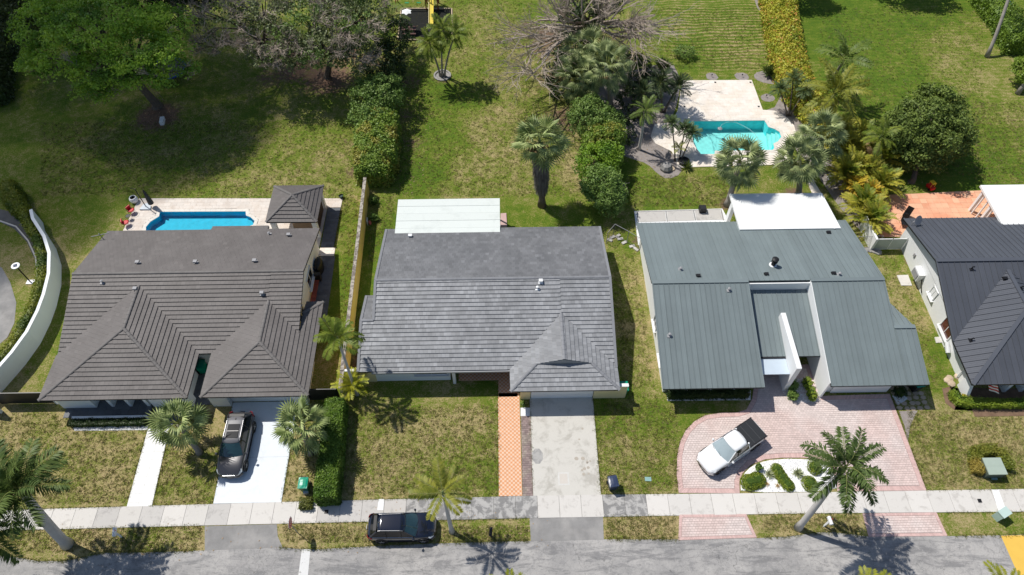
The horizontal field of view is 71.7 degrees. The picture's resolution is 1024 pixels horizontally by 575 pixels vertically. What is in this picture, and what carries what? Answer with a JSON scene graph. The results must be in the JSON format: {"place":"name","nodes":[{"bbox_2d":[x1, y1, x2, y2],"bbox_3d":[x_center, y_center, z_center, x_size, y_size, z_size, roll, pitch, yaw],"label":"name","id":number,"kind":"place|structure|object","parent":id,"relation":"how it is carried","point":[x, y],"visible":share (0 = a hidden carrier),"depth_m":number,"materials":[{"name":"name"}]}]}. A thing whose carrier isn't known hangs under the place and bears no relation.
{"place":"outdoors","nodes":[
{"label":"outdoors","id":0,"kind":"place"},
{"bbox_2d":[127,429,168,505],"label":"front path","id":1,"kind":"structure","parent":0,"point":[143,489],"depth_m":50.61,"materials":[{"name":"white concrete"}]},
{"bbox_2d":[146,212,253,229],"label":"pool floor","id":2,"kind":"structure","parent":0,"point":[186,220],"depth_m":65.31,"materials":[{"name":"blue tile"}]},
{"bbox_2d":[213,401,294,503],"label":"driveway","id":3,"kind":"structure","parent":0,"point":[261,479],"depth_m":50.89,"materials":[{"name":"concrete"}]},
{"bbox_2d":[215,411,256,478],"bbox_3d":[-19.966,11.181,51.087,2.313,1.808,5.029,-1,54,-1],"label":"parked suv","id":4,"kind":"object","parent":3,"relation":"on","point":[236,442],"visible":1,"depth_m":50.36,"materials":[{"name":"grey paint"}]},
{"bbox_2d":[205,517,603,550],"bbox_3d":[-7.350,16.694,48.214,27.301,0.006,1.638,-1,54,-1],"label":"road apron","id":5,"kind":"object","parent":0,"point":[543,529],"visible":1,"depth_m":48.20,"materials":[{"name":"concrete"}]},
{"bbox_2d":[0,532,1017,574],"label":"road","id":6,"kind":"structure","parent":0,"point":[825,554],"depth_m":47.21,"materials":[{"name":"grey asphalt"}]},
{"bbox_2d":[1001,535,1023,574],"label":"yellow crossing paint","id":7,"kind":"object","parent":6,"relation":"on","point":[1014,544],"visible":1,"depth_m":47.61,"materials":[{"name":"yellow paint"}]},
{"bbox_2d":[0,0,1023,563],"bbox_3d":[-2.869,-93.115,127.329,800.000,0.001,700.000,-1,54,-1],"label":"ground","id":8,"kind":"structure","parent":0,"point":[74,220],"depth_m":67.47,"materials":[{"name":"green plant"}]},
{"bbox_2d":[0,267,15,342],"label":"cul de sac","id":9,"kind":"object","parent":8,"relation":"on","point":[7,307],"visible":1,"depth_m":59.05,"materials":[{"name":"concrete"}]},
{"bbox_2d":[0,4,23,106],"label":"tall hedge","id":10,"kind":"object","parent":8,"relation":"on","point":[9,53],"visible":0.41,"depth_m":75.19,"materials":[{"name":"green plant"}]},
{"bbox_2d":[0,495,25,565],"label":"royal palm","id":11,"kind":"object","parent":8,"relation":"on","point":[6,555],"visible":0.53,"depth_m":42.33,"materials":[{"name":"green plant"}]},
{"bbox_2d":[0,209,36,268],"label":"curb path","id":12,"kind":"structure","parent":8,"relation":"on","point":[7,219],"depth_m":64.25,"materials":[{"name":"beige concrete"}]},
{"bbox_2d":[0,177,46,361],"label":"curved hedge","id":13,"kind":"object","parent":8,"relation":"on","point":[14,200],"visible":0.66,"depth_m":60.75,"materials":[{"name":"green plant"}]},
{"bbox_2d":[0,209,61,392],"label":"curved wall","id":14,"kind":"structure","parent":8,"relation":"on","point":[14,361],"depth_m":57.03,"materials":[{"name":"white paint"}]},
{"bbox_2d":[0,0,61,50],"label":"dark tree","id":15,"kind":"object","parent":8,"relation":"on","point":[10,7],"visible":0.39,"depth_m":70.78,"materials":[{"name":"green plant"}]},
{"bbox_2d":[0,438,73,550],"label":"royal palm","id":16,"kind":"object","parent":8,"relation":"on","point":[13,479],"visible":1,"depth_m":42.22,"materials":[{"name":"green plant"}]},
{"bbox_2d":[3,0,201,110],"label":"poinciana tree","id":17,"kind":"object","parent":8,"relation":"on","point":[132,70],"visible":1,"depth_m":64.64,"materials":[{"name":"green plant"}]},
{"bbox_2d":[67,415,147,428],"bbox_3d":[-30.031,10.021,52.662,5.754,0.687,0.832,-1,54,-1],"label":"clipped hedge","id":18,"kind":"object","parent":8,"relation":"on","point":[113,422],"visible":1,"depth_m":52.56,"materials":[{"name":"green plant"}]},
{"bbox_2d":[63,399,177,417],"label":"front patio","id":19,"kind":"structure","parent":8,"relation":"on","point":[121,407],"depth_m":53.48,"materials":[{"name":"stone"}]},
{"bbox_2d":[116,0,219,29],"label":"dark tree","id":20,"kind":"object","parent":8,"relation":"on","point":[176,1],"visible":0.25,"depth_m":71.11,"materials":[{"name":"green plant"}]},
{"bbox_2d":[144,397,210,455],"bbox_3d":[-23.250,9.810,49.890,4.403,5.396,3.925,-1,54,-1],"label":"fan palm","id":21,"kind":"object","parent":8,"relation":"on","point":[180,408],"visible":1,"depth_m":48.65,"materials":[{"name":"green plant"}]},
{"bbox_2d":[37,225,324,407],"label":"house","id":22,"kind":"structure","parent":8,"relation":"on","point":[165,326],"depth_m":54.49,"materials":[{"name":"grey tile"}]},
{"bbox_2d":[153,364,211,424],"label":"slate walk","id":23,"kind":"structure","parent":8,"relation":"on","point":[198,388],"depth_m":54.18,"materials":[{"name":"grey stone"}]},
{"bbox_2d":[164,0,301,72],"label":"bare branched tree","id":24,"kind":"object","parent":8,"relation":"on","point":[226,41],"visible":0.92,"depth_m":69.29,"materials":[{"name":"grey plant"}]},
{"bbox_2d":[123,198,342,245],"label":"pool deck","id":25,"kind":"structure","parent":8,"relation":"on","point":[255,210],"depth_m":65.48,"materials":[{"name":"stone"}]},
{"bbox_2d":[265,185,325,237],"bbox_3d":[-19.154,-7.061,63.084,4.628,3.636,4.532,-1,54,-1],"label":"pool kiosk","id":26,"kind":"object","parent":25,"relation":"on","point":[299,206],"visible":1,"depth_m":61.95,"materials":[{"name":"grey tile"}]},
{"bbox_2d":[271,393,329,457],"bbox_3d":[-14.546,10.069,49.691,4.209,5.422,4.206,-1,54,-1],"label":"fan palm","id":27,"kind":"object","parent":8,"relation":"on","point":[310,442],"visible":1,"depth_m":48.66,"materials":[{"name":"green plant"}]},
{"bbox_2d":[257,0,394,79],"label":"bare branched tree","id":28,"kind":"object","parent":8,"relation":"on","point":[351,11],"visible":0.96,"depth_m":69.09,"materials":[{"name":"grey plant"}]},
{"bbox_2d":[315,208,340,321],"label":"slate terrace","id":29,"kind":"structure","parent":8,"relation":"on","point":[328,240],"depth_m":61.88,"materials":[{"name":"grey stone"}]},
{"bbox_2d":[312,396,349,507],"bbox_3d":[-12.912,11.600,50.715,1.918,2.096,7.891,-3,54,-2],"label":"tall clipped hedge","id":30,"kind":"object","parent":8,"relation":"on","point":[328,484],"visible":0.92,"depth_m":49.74,"materials":[{"name":"green plant"}]},
{"bbox_2d":[313,314,365,396],"bbox_3d":[-12.233,4.818,51.914,3.519,7.930,3.630,-1,54,-1],"label":"slender palm","id":31,"kind":"object","parent":8,"relation":"on","point":[336,326],"visible":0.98,"depth_m":49.42,"materials":[{"name":"green plant"}]},
{"bbox_2d":[330,367,368,399],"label":"yellow palm","id":32,"kind":"object","parent":8,"relation":"on","point":[348,388],"visible":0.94,"depth_m":52.93,"materials":[{"name":"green plant"}]},
{"bbox_2d":[340,177,369,374],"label":"garden wall","id":33,"kind":"structure","parent":8,"relation":"on","point":[355,280],"depth_m":60.06,"materials":[{"name":"yellow paint"}]},
{"bbox_2d":[345,72,406,133],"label":"green shrub","id":34,"kind":"object","parent":8,"relation":"on","point":[375,84],"visible":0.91,"depth_m":69.59,"materials":[{"name":"green plant"}]},
{"bbox_2d":[350,106,402,187],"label":"clipped hedge","id":35,"kind":"object","parent":8,"relation":"on","point":[376,147],"visible":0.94,"depth_m":66.62,"materials":[{"name":"green plant"}]},
{"bbox_2d":[359,14,413,86],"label":"dark shrub","id":36,"kind":"object","parent":8,"relation":"on","point":[391,62],"visible":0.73,"depth_m":74.31,"materials":[{"name":"green plant"}]},
{"bbox_2d":[366,508,436,543],"bbox_3d":[-7.437,16.042,47.670,4.708,1.693,2.166,-1,54,-1],"label":"parked suv","id":37,"kind":"object","parent":8,"relation":"on","point":[385,528],"visible":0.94,"depth_m":47.20,"materials":[{"name":"black paint"}]},
{"bbox_2d":[399,9,450,38],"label":"play mat","id":38,"kind":"object","parent":8,"relation":"on","point":[417,17],"visible":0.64,"depth_m":82.88,"materials":[{"name":"black rubber"}]},
{"bbox_2d":[408,456,471,534],"bbox_3d":[-4.592,14.085,45.906,3.652,6.863,3.854,-22,57,-15],"label":"young royal palm","id":39,"kind":"object","parent":8,"relation":"on","point":[452,485],"visible":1,"depth_m":43.91,"materials":[{"name":"green plant"}]},
{"bbox_2d":[434,69,450,80],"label":"stone ring","id":40,"kind":"object","parent":8,"relation":"on","point":[436,75],"visible":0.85,"depth_m":76.61,"materials":[{"name":"stone"}]},
{"bbox_2d":[415,27,444,76],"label":"ring palm","id":41,"kind":"object","parent":40,"relation":"in","point":[432,52],"visible":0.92,"depth_m":71.77,"materials":[{"name":"green plant"}]},
{"bbox_2d":[426,13,459,76],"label":"ring palm","id":42,"kind":"object","parent":40,"relation":"in","point":[439,22],"visible":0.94,"depth_m":71.38,"materials":[{"name":"green plant"}]},
{"bbox_2d":[434,14,471,76],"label":"ring palm","id":43,"kind":"object","parent":40,"relation":"in","point":[457,32],"visible":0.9,"depth_m":71.54,"materials":[{"name":"green plant"}]},
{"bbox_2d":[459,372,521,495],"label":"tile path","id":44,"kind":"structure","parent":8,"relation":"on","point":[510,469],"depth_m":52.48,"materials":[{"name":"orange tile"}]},
{"bbox_2d":[356,226,628,399],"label":"house","id":45,"kind":"structure","parent":8,"relation":"on","point":[440,306],"depth_m":54.53,"materials":[{"name":"grey tile"}]},
{"bbox_2d":[395,198,499,234],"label":"patio roof","id":46,"kind":"structure","parent":45,"relation":"attached to","point":[480,215],"depth_m":61.53,"materials":[{"name":"white paint"}]},
{"bbox_2d":[531,391,592,397],"bbox_3d":[3.782,7.784,53.319,4.700,2.100,0.100,-1,54,-1],"label":"garage door","id":47,"kind":"structure","parent":45,"relation":"in","point":[572,394],"depth_m":53.73,"materials":[{"name":"white paint"}]},
{"bbox_2d":[19,15,969,559],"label":"fallen leaves","id":48,"kind":"object","parent":8,"relation":"on","point":[407,193],"visible":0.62,"depth_m":69.41,"materials":[{"name":"brown plant"}]},
{"bbox_2d":[521,416,532,495],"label":"brick path","id":49,"kind":"structure","parent":8,"relation":"on","point":[527,485],"depth_m":51.39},
{"bbox_2d":[508,112,572,208],"bbox_3d":[2.516,-11.066,62.356,5.713,9.605,5.263,-1,54,-1],"label":"washingtonia palm","id":50,"kind":"object","parent":8,"relation":"on","point":[540,153],"visible":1,"depth_m":59.96,"materials":[{"name":"green plant"}]},
{"bbox_2d":[542,54,591,102],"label":"understory shrub","id":51,"kind":"object","parent":8,"relation":"on","point":[547,79],"visible":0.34,"depth_m":73.65,"materials":[{"name":"green plant"}]},
{"bbox_2d":[553,47,603,104],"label":"fan palm","id":52,"kind":"object","parent":8,"relation":"on","point":[565,61],"visible":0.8,"depth_m":69.79,"materials":[{"name":"green plant"}]},
{"bbox_2d":[559,22,612,70],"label":"fan palm","id":53,"kind":"object","parent":8,"relation":"on","point":[588,35],"visible":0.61,"depth_m":70.45,"materials":[{"name":"green plant"}]},
{"bbox_2d":[477,0,698,108],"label":"dead branched tree","id":54,"kind":"object","parent":8,"relation":"on","point":[601,11],"visible":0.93,"depth_m":70.62,"materials":[{"name":"grey plant"}]},
{"bbox_2d":[565,92,627,135],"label":"hedge shrub","id":55,"kind":"object","parent":8,"relation":"on","point":[601,112],"visible":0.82,"depth_m":68.44,"materials":[{"name":"green plant"}]},
{"bbox_2d":[572,138,624,180],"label":"hedge shrub","id":56,"kind":"object","parent":8,"relation":"on","point":[613,153],"visible":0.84,"depth_m":65.28,"materials":[{"name":"green plant"}]},
{"bbox_2d":[578,161,628,217],"bbox_3d":[8.265,-8.980,64.071,4.731,4.488,5.341,-1,54,-1],"label":"hedge shrub","id":57,"kind":"object","parent":8,"relation":"on","point":[610,190],"visible":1,"depth_m":63.04,"materials":[{"name":"green plant"}]},
{"bbox_2d":[580,119,627,160],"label":"hedge shrub","id":58,"kind":"object","parent":8,"relation":"on","point":[609,131],"visible":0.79,"depth_m":66.67,"materials":[{"name":"green plant"}]},
{"bbox_2d":[597,65,680,177],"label":"mulch bed","id":59,"kind":"object","parent":8,"relation":"on","point":[661,155],"visible":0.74,"depth_m":71.72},
{"bbox_2d":[577,36,633,108],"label":"fan palm","id":60,"kind":"object","parent":59,"relation":"on","point":[606,80],"visible":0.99,"depth_m":68.01,"materials":[{"name":"green plant"}]},
{"bbox_2d":[608,49,651,89],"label":"understory shrub","id":61,"kind":"object","parent":59,"relation":"on","point":[639,65],"visible":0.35,"depth_m":74.73,"materials":[{"name":"green plant"}]},
{"bbox_2d":[614,79,651,122],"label":"understory shrub","id":62,"kind":"object","parent":59,"relation":"on","point":[626,89],"visible":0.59,"depth_m":72.61,"materials":[{"name":"green plant"}]},
{"bbox_2d":[627,77,658,118],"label":"date palm","id":63,"kind":"object","parent":59,"relation":"on","point":[644,89],"visible":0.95,"depth_m":69.42,"materials":[{"name":"green plant"}]},
{"bbox_2d":[629,95,663,150],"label":"slender palm","id":64,"kind":"object","parent":59,"relation":"on","point":[649,111],"visible":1,"depth_m":66.38,"materials":[{"name":"green plant"}]},
{"bbox_2d":[647,67,675,112],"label":"date palm","id":65,"kind":"object","parent":59,"relation":"on","point":[661,76],"visible":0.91,"depth_m":70.49,"materials":[{"name":"green plant"}]},
{"bbox_2d":[663,71,693,112],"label":"date palm","id":66,"kind":"object","parent":59,"relation":"on","point":[680,85],"visible":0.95,"depth_m":70.86,"materials":[{"name":"green plant"}]},
{"bbox_2d":[634,209,725,245],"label":"concrete patio","id":67,"kind":"structure","parent":8,"relation":"on","point":[688,215],"depth_m":64.81,"materials":[{"name":"white concrete"}]},
{"bbox_2d":[664,389,750,400],"bbox_3d":[14.928,7.978,53.944,6.510,1.156,1.200,-1,54,-1],"label":"dark hedge","id":68,"kind":"object","parent":8,"relation":"on","point":[700,394],"visible":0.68,"depth_m":53.68,"materials":[{"name":"green plant"}]},
{"bbox_2d":[651,80,795,167],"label":"pool deck","id":69,"kind":"structure","parent":8,"relation":"on","point":[724,100],"depth_m":73.17,"materials":[{"name":"beige stone"}]},
{"bbox_2d":[712,133,769,207],"bbox_3d":[19.959,-10.301,63.016,5.278,7.657,4.586,-1,54,-1],"label":"fan palm","id":70,"kind":"object","parent":8,"relation":"on","point":[756,155],"visible":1,"depth_m":61.33,"materials":[{"name":"green plant"}]},
{"bbox_2d":[636,220,929,396],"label":"house","id":71,"kind":"structure","parent":8,"relation":"on","point":[852,328],"depth_m":54.62,"materials":[{"name":"grey metal"}]},
{"bbox_2d":[830,386,890,392],"bbox_3d":[26.602,7.402,53.625,4.350,2.100,0.100,-1,54,-1],"label":"garage door","id":72,"kind":"structure","parent":71,"relation":"in","point":[878,388],"depth_m":54.08,"materials":[{"name":"white paint"}]},
{"bbox_2d":[725,193,840,229],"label":"patio roof","id":73,"kind":"structure","parent":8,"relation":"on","point":[778,211],"depth_m":61.54,"materials":[{"name":"white paint"}]},
{"bbox_2d":[741,459,836,491],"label":"gravel island","id":74,"kind":"structure","parent":8,"relation":"on","point":[788,465],"depth_m":50.64,"materials":[{"name":"white gravel"}]},
{"bbox_2d":[740,471,766,490],"bbox_3d":[17.107,13.664,50.137,1.979,0.501,1.318,-13,55,-9],"label":"clipped mound","id":75,"kind":"object","parent":74,"relation":"on","point":[752,481],"visible":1,"depth_m":49.97,"materials":[{"name":"green plant"}]},
{"bbox_2d":[770,463,794,491],"bbox_3d":[19.221,13.448,50.303,1.025,0.488,2.292,-21,57,-14],"label":"clipped mound","id":76,"kind":"object","parent":74,"relation":"on","point":[785,480],"visible":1,"depth_m":50.15,"materials":[{"name":"green plant"}]},
{"bbox_2d":[770,131,829,192],"bbox_3d":[25.425,-10.751,63.471,4.860,7.548,5.095,-1,54,-1],"label":"fan palm","id":77,"kind":"object","parent":8,"relation":"on","point":[791,170],"visible":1,"depth_m":61.88,"materials":[{"name":"green plant"}]},
{"bbox_2d":[755,0,860,229],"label":"mulch bed","id":78,"kind":"object","parent":8,"relation":"on","point":[834,192],"visible":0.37,"depth_m":67.81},
{"bbox_2d":[758,0,850,144],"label":"croton hedge","id":79,"kind":"object","parent":78,"relation":"on","point":[783,33],"visible":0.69,"depth_m":76.94,"materials":[{"name":"yellow plant"}]},
{"bbox_2d":[790,107,849,165],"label":"fan palm","id":80,"kind":"object","parent":78,"relation":"on","point":[836,128],"visible":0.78,"depth_m":64.13,"materials":[{"name":"green plant"}]},
{"bbox_2d":[798,56,872,124],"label":"queen palm","id":81,"kind":"object","parent":78,"relation":"on","point":[838,85],"visible":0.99,"depth_m":65.91,"materials":[{"name":"green plant"}]},
{"bbox_2d":[824,152,865,188],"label":"areca palm","id":82,"kind":"object","parent":78,"relation":"on","point":[846,163],"visible":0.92,"depth_m":65.96,"materials":[{"name":"green plant"}]},
{"bbox_2d":[844,195,899,241],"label":"areca palm","id":83,"kind":"object","parent":78,"relation":"on","point":[873,214],"visible":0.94,"depth_m":62.70,"materials":[{"name":"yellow plant"}]},
{"bbox_2d":[793,425,889,531],"bbox_3d":[20.194,12.515,45.383,5.162,9.624,5.584,-1,54,-1],"label":"royal palm","id":84,"kind":"object","parent":8,"relation":"on","point":[842,455],"visible":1,"depth_m":42.38,"materials":[{"name":"green plant"}]},
{"bbox_2d":[812,28,873,83],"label":"queen palm","id":85,"kind":"object","parent":8,"relation":"on","point":[852,51],"visible":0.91,"depth_m":70.27,"materials":[{"name":"green plant"}]},
{"bbox_2d":[838,181,889,221],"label":"areca palm","id":86,"kind":"object","parent":8,"relation":"on","point":[868,192],"visible":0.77,"depth_m":63.97,"materials":[{"name":"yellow plant"}]},
{"bbox_2d":[854,164,906,201],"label":"areca palm","id":87,"kind":"object","parent":8,"relation":"on","point":[884,176],"visible":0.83,"depth_m":65.23,"materials":[{"name":"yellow plant"}]},
{"bbox_2d":[862,116,901,159],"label":"crownshaft palm","id":88,"kind":"object","parent":8,"relation":"on","point":[877,143],"visible":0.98,"depth_m":64.92,"materials":[{"name":"green plant"}]},
{"bbox_2d":[890,386,929,410],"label":"flagstone path","id":89,"kind":"structure","parent":8,"relation":"on","point":[909,398],"depth_m":53.98,"materials":[{"name":"grey stone"}]},
{"bbox_2d":[874,82,980,183],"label":"round tree","id":90,"kind":"object","parent":8,"relation":"on","point":[937,122],"visible":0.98,"depth_m":65.41,"materials":[{"name":"green plant"}]},
{"bbox_2d":[874,190,994,236],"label":"terracotta patio","id":91,"kind":"structure","parent":8,"relation":"on","point":[956,204],"depth_m":65.66,"materials":[{"name":"tile"}]},
{"bbox_2d":[968,185,1023,224],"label":"patio roof","id":92,"kind":"structure","parent":91,"relation":"on","point":[1006,203],"depth_m":62.53,"materials":[{"name":"white paint"}]},
{"bbox_2d":[900,217,1023,396],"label":"house","id":93,"kind":"structure","parent":8,"relation":"on","point":[982,303],"depth_m":55.99,"materials":[{"name":"grey metal"}]},
{"bbox_2d":[942,387,988,409],"bbox_3d":[36.643,8.499,54.185,7.245,0.006,1.998,1,54,0],"label":"hedge bed","id":94,"kind":"object","parent":8,"relation":"on","point":[948,401],"visible":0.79,"depth_m":54.18,"materials":[{"name":"brown soil"}]},
{"bbox_2d":[946,388,1023,409],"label":"hedge","id":95,"kind":"object","parent":94,"relation":"on","point":[955,397],"visible":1,"depth_m":53.46,"materials":[{"name":"green plant"}]},
{"bbox_2d":[981,457,1007,477],"bbox_3d":[34.220,12.883,50.519,1.310,0.830,1.250,-1,54,-1],"label":"transformer box","id":96,"kind":"object","parent":8,"relation":"on","point":[994,467],"visible":0.98,"depth_m":50.21,"materials":[{"name":"green metal"}]},
{"bbox_2d":[969,0,1023,55],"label":"green hedge","id":97,"kind":"object","parent":8,"relation":"on","point":[1010,39],"visible":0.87,"depth_m":79.90,"materials":[{"name":"green plant"}]},
{"bbox_2d":[969,388,1023,416],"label":"porch bed","id":98,"kind":"object","parent":8,"relation":"on","point":[1008,393],"visible":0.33,"depth_m":54.21,"materials":[{"name":"brown soil"}]},
{"bbox_3d":[-34.540,8.259,53.098,0.150,1.900,0.150,-1,54,-1],"label":"gate post","id":99,"kind":"object","parent":8,"relation":"on","visible":0},
{"bbox_2d":[0,392,53,403],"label":"side gate","id":100,"kind":"structure","parent":99,"relation":"attached to","point":[20,398],"depth_m":53.09,"materials":[{"name":"black metal"}]},
{"bbox_2d":[0,489,1023,530],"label":"sidewalk","id":101,"kind":"structure","parent":0,"point":[503,507],"depth_m":49.19,"materials":[{"name":"beige concrete"}]},
{"bbox_2d":[530,398,600,495],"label":"driveway","id":102,"kind":"structure","parent":0,"point":[564,450],"depth_m":51.80,"materials":[{"name":"concrete"}]},
{"bbox_2d":[689,121,780,153],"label":"pool floor","id":103,"kind":"structure","parent":0,"point":[710,141],"depth_m":72.78,"materials":[{"name":"teal paint"}]},
{"bbox_2d":[677,364,946,539],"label":"paver driveway","id":104,"kind":"structure","parent":0,"point":[788,427],"depth_m":51.92,"materials":[{"name":"pink brick"}]},
{"bbox_2d":[696,417,767,474],"bbox_3d":[15.819,11.377,50.964,5.510,1.851,2.268,-27,59,-18],"label":"pickup truck","id":105,"kind":"object","parent":104,"relation":"on","point":[728,449],"visible":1,"depth_m":50.40,"materials":[{"name":"white paint"}]},
{"bbox_2d":[966,448,986,475],"bbox_3d":[33.303,12.505,50.848,1.105,0.833,1.979,8,55,6],"label":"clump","id":106,"kind":"object","parent":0,"point":[976,465],"visible":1,"depth_m":50.71,"materials":[{"name":"plant"}]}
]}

